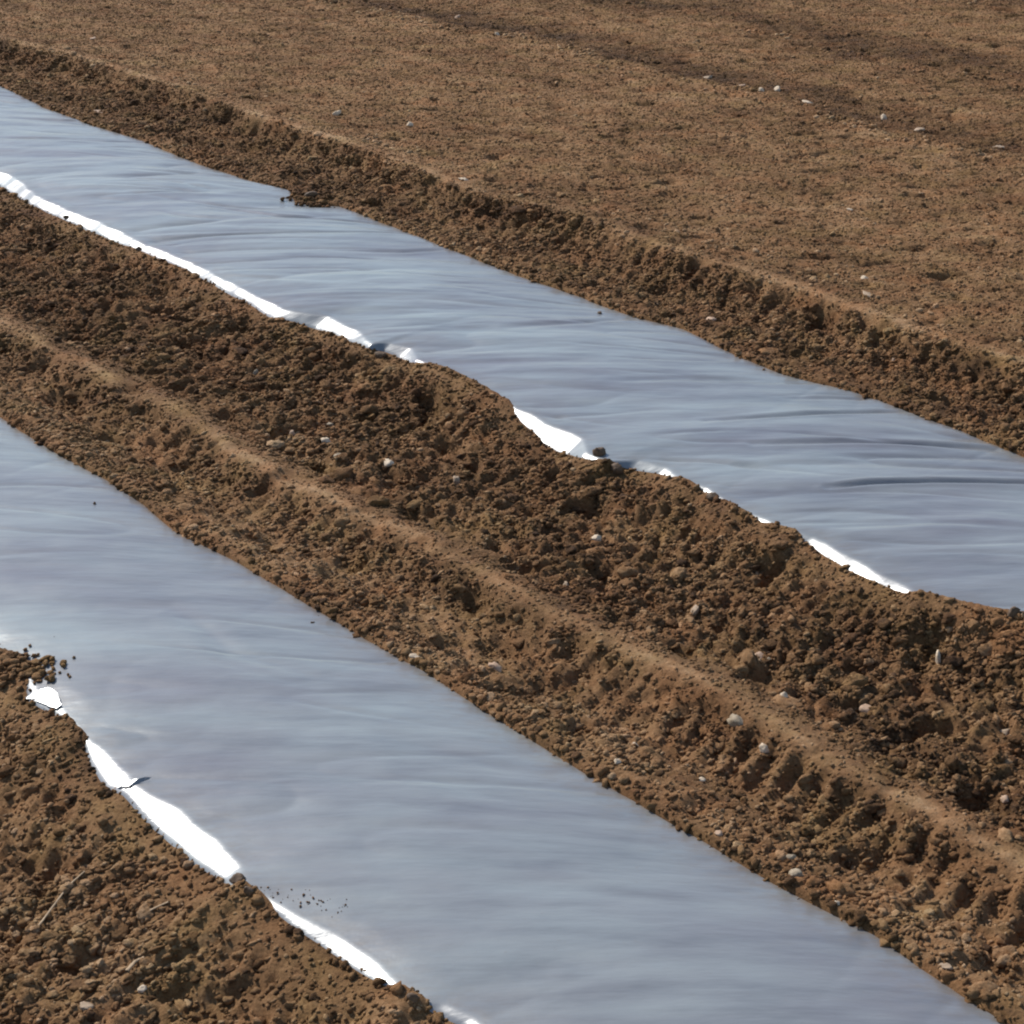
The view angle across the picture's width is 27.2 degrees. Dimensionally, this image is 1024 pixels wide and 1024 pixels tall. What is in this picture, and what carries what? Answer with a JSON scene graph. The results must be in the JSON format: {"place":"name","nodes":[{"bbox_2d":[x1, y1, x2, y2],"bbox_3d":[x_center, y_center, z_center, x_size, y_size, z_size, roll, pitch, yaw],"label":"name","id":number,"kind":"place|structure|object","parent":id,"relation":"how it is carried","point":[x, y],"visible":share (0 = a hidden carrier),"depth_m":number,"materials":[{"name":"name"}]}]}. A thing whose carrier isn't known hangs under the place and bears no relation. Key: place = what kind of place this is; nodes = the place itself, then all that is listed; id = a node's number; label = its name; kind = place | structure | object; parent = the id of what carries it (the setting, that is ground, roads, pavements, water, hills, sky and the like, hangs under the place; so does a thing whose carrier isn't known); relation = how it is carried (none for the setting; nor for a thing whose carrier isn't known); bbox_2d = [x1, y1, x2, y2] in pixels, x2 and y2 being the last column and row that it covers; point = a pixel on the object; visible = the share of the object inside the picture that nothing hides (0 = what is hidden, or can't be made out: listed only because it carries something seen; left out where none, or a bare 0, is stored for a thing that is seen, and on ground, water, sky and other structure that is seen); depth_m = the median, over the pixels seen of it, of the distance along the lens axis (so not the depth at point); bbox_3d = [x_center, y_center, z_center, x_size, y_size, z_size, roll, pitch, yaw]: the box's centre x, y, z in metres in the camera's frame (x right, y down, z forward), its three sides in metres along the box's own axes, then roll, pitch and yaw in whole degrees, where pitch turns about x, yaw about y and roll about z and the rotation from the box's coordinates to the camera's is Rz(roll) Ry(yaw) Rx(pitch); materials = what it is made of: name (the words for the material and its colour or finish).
{"place":"outdoors","nodes":[
{"label":"outdoors","id":0,"kind":"place"},
{"bbox_2d":[0,0,1023,1023],"bbox_3d":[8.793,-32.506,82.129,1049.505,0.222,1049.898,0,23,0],"label":"ground","id":1,"kind":"structure","parent":0,"point":[1008,861],"depth_m":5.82,"materials":[{"name":"soil"}]},
{"bbox_2d":[38,871,84,924],"bbox_3d":[-0.752,0.642,3.525,0.011,0.025,0.142,9,24,20],"label":"straw","id":2,"kind":"object","parent":1,"relation":"on","point":[49,911],"visible":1,"depth_m":3.51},
{"bbox_2d":[80,1001,93,1010],"bbox_3d":[-0.653,0.760,3.254,0.024,0.010,0.022,0,23,0],"label":"stone","id":3,"kind":"object","parent":1,"relation":"on","point":[84,1005],"visible":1,"depth_m":3.25,"materials":[{"name":"beige stone"}]},
{"bbox_2d":[125,956,144,972],"bbox_3d":[-0.599,0.716,3.360,0.011,0.008,0.049,9,25,21],"label":"straw","id":4,"kind":"object","parent":1,"relation":"on","point":[130,966],"visible":1,"depth_m":3.35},
{"bbox_2d":[137,985,146,992],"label":"stone","id":5,"kind":"object","parent":1,"relation":"on","point":[141,988],"visible":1,"depth_m":3.31,"materials":[{"name":"beige stone"}]},
{"bbox_2d":[150,901,168,910],"bbox_3d":[-0.580,0.648,3.481,0.032,0.016,0.009,0,23,0],"label":"straw","id":6,"kind":"object","parent":1,"relation":"on","point":[151,909],"visible":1,"depth_m":3.48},
{"bbox_2d":[321,437,330,442],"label":"stone","id":7,"kind":"object","parent":1,"relation":"on","point":[326,439],"visible":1,"depth_m":5.46,"materials":[{"name":"white stone"}]},
{"bbox_2d":[332,110,340,115],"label":"stone","id":8,"kind":"object","parent":1,"relation":"on","point":[336,113],"visible":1,"depth_m":8.65,"materials":[{"name":"grey stone"}]},
{"bbox_2d":[0,180,764,913],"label":"soil crumbs","id":9,"kind":"object","parent":1,"relation":"on","point":[34,670],"visible":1,"depth_m":4.18,"materials":[{"name":"brown soil"}]},
{"bbox_2d":[384,458,393,466],"bbox_3d":[-0.310,-0.124,5.319,0.031,0.021,0.033,-13,26,-29],"label":"stone","id":10,"kind":"object","parent":1,"relation":"on","point":[387,462],"visible":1,"depth_m":5.31,"materials":[{"name":"white stone"}]},
{"bbox_2d":[409,653,419,657],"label":"stone","id":11,"kind":"object","parent":1,"relation":"on","point":[413,655],"visible":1,"depth_m":4.22,"materials":[{"name":"white stone"}]},
{"bbox_2d":[453,476,459,484],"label":"stone","id":12,"kind":"object","parent":1,"relation":"on","point":[456,479],"visible":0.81,"depth_m":5.22,"materials":[{"name":"white stone"}]},
{"bbox_2d":[488,662,501,671],"bbox_3d":[-0.034,0.311,4.242,0.028,0.020,0.026,0,23,0],"label":"stone","id":13,"kind":"object","parent":1,"relation":"on","point":[497,666],"visible":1,"depth_m":4.24,"materials":[{"name":"white stone"}]},
{"bbox_2d":[0,418,999,1023],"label":"plastic sheet","id":14,"kind":"object","parent":1,"relation":"on","point":[464,860],"visible":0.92,"depth_m":3.67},
{"bbox_2d":[229,873,245,883],"bbox_3d":[-0.451,0.604,3.480,0.027,0.019,0.024,0,23,0],"label":"soil lump","id":15,"kind":"object","parent":14,"relation":"on","point":[235,878],"visible":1,"depth_m":3.48,"materials":[{"name":"brown soil"}]},
{"bbox_2d":[243,886,253,895],"bbox_3d":[-0.427,0.616,3.440,0.017,0.021,0.017,0,23,0],"label":"soil lump","id":16,"kind":"object","parent":14,"relation":"on","point":[248,890],"visible":1,"depth_m":3.43,"materials":[{"name":"brown soil"}]},
{"bbox_2d":[406,992,419,1002],"bbox_3d":[-0.148,0.726,3.170,0.017,0.015,0.015,-18,29,-37],"label":"soil lump","id":17,"kind":"object","parent":14,"relation":"on","point":[413,997],"visible":1,"depth_m":3.17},
{"bbox_2d":[0,86,1023,610],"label":"plastic sheet","id":18,"kind":"object","parent":1,"relation":"on","point":[892,496],"visible":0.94,"depth_m":5.85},
{"bbox_2d":[304,191,317,196],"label":"soil lump","id":19,"kind":"object","parent":18,"relation":"on","point":[311,193],"visible":1,"depth_m":7.55,"materials":[{"name":"brown soil"}]},
{"bbox_2d":[374,351,386,358],"bbox_3d":[-0.371,-0.443,6.029,0.032,0.030,0.031,-19,30,-38],"label":"soil lump","id":20,"kind":"object","parent":18,"relation":"on","point":[379,354],"visible":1,"depth_m":6.02,"materials":[{"name":"brown soil"}]},
{"bbox_2d":[592,447,605,456],"bbox_3d":[0.216,-0.145,5.260,0.032,0.039,0.028,20,30,38],"label":"soil lump","id":21,"kind":"object","parent":18,"relation":"on","point":[598,451],"visible":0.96,"depth_m":5.25,"materials":[{"name":"brown soil"}]},
{"bbox_2d":[611,463,622,474],"bbox_3d":[0.257,-0.105,5.207,0.030,0.035,0.033,0,23,0],"label":"soil lump","id":22,"kind":"object","parent":18,"relation":"on","point":[616,468],"visible":1,"depth_m":5.20,"materials":[{"name":"brown soil"}]},
{"bbox_2d":[706,492,718,500],"bbox_3d":[0.474,-0.037,5.012,0.029,0.022,0.034,9,24,20],"label":"soil lump","id":23,"kind":"object","parent":18,"relation":"on","point":[710,496],"visible":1,"depth_m":5.00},
{"bbox_2d":[1007,606,1020,617],"bbox_3d":[1.040,0.209,4.395,0.029,0.029,0.022,0,23,0],"label":"soil lump","id":24,"kind":"object","parent":18,"relation":"on","point":[1013,611],"visible":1,"depth_m":4.39,"materials":[{"name":"grey stone"}]},
{"bbox_2d":[590,534,601,540],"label":"stone","id":25,"kind":"object","parent":1,"relation":"on","point":[597,537],"visible":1,"depth_m":4.87,"materials":[{"name":"white stone"}]},
{"bbox_2d":[614,759,621,763],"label":"stone","id":26,"kind":"object","parent":1,"relation":"on","point":[616,761],"visible":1,"depth_m":3.82,"materials":[{"name":"white stone"}]},
{"bbox_2d":[691,605,698,615],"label":"stone","id":27,"kind":"object","parent":1,"relation":"on","point":[695,608],"visible":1,"depth_m":4.53,"materials":[{"name":"white stone"}]},
{"bbox_2d":[714,830,722,835],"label":"stone","id":28,"kind":"object","parent":1,"relation":"on","point":[718,832],"visible":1,"depth_m":3.60,"materials":[{"name":"beige stone"}]},
{"bbox_2d":[727,713,742,726],"bbox_3d":[0.431,0.401,4.036,0.043,0.032,0.040,0,23,0],"label":"stone","id":29,"kind":"object","parent":1,"relation":"on","point":[733,720],"visible":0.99,"depth_m":4.03,"materials":[{"name":"beige stone"}]},
{"bbox_2d":[755,651,763,658],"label":"stone","id":30,"kind":"object","parent":1,"relation":"on","point":[759,653],"visible":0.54,"depth_m":4.33,"materials":[{"name":"white stone"}]},
{"bbox_2d":[759,743,768,752],"bbox_3d":[0.469,0.439,3.939,0.018,0.023,0.018,-18,29,-36],"label":"stone","id":31,"kind":"object","parent":1,"relation":"on","point":[763,748],"visible":1,"depth_m":3.93,"materials":[{"name":"white stone"}]},
{"bbox_2d":[774,86,779,91],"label":"stone","id":32,"kind":"object","parent":1,"relation":"on","point":[776,88],"visible":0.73,"depth_m":9.19,"materials":[{"name":"beige stone"}]},
{"bbox_2d":[786,854,795,858],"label":"stone","id":33,"kind":"object","parent":1,"relation":"on","point":[790,856],"visible":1,"depth_m":3.55,"materials":[{"name":"beige stone"}]},
{"bbox_2d":[788,868,802,876],"bbox_3d":[0.469,0.599,3.497,0.026,0.022,0.027,0,23,0],"label":"stone","id":34,"kind":"object","parent":1,"relation":"on","point":[795,872],"visible":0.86,"depth_m":3.49,"materials":[{"name":"beige stone"}]},
{"bbox_2d":[859,704,870,712],"bbox_3d":[0.697,0.387,4.158,0.033,0.018,0.037,16,28,33],"label":"stone","id":35,"kind":"object","parent":1,"relation":"on","point":[864,708],"visible":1,"depth_m":4.15,"materials":[{"name":"beige stone"}]},
{"bbox_2d":[863,291,870,296],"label":"stone","id":36,"kind":"object","parent":1,"relation":"on","point":[865,293],"visible":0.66,"depth_m":6.29,"materials":[{"name":"beige stone"}]},
{"bbox_2d":[881,114,886,119],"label":"stone","id":37,"kind":"object","parent":1,"relation":"on","point":[883,116],"visible":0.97,"depth_m":8.70,"materials":[{"name":"grey stone"}]},
{"bbox_2d":[914,127,924,130],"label":"stone","id":38,"kind":"object","parent":1,"relation":"on","point":[919,129],"visible":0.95,"depth_m":8.49,"materials":[{"name":"beige stone"}]},
{"bbox_2d":[935,650,940,663],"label":"stone","id":39,"kind":"object","parent":1,"relation":"on","point":[938,658],"visible":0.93,"depth_m":4.34,"materials":[{"name":"white stone"}]},
{"bbox_2d":[937,963,952,970],"bbox_3d":[0.664,0.701,3.256,0.025,0.012,0.018,0,23,0],"label":"stone","id":40,"kind":"object","parent":1,"relation":"on","point":[948,966],"visible":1,"depth_m":3.25,"materials":[{"name":"beige stone"}]},
{"bbox_2d":[1000,795,1008,803],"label":"stone","id":41,"kind":"object","parent":1,"relation":"on","point":[1004,799],"visible":1,"depth_m":3.79,"materials":[{"name":"beige stone"}]},
{"bbox_2d":[1000,728,1010,735],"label":"stone","id":42,"kind":"object","parent":1,"relation":"on","point":[1006,732],"visible":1,"depth_m":4.05,"materials":[{"name":"beige stone"}]}
]}

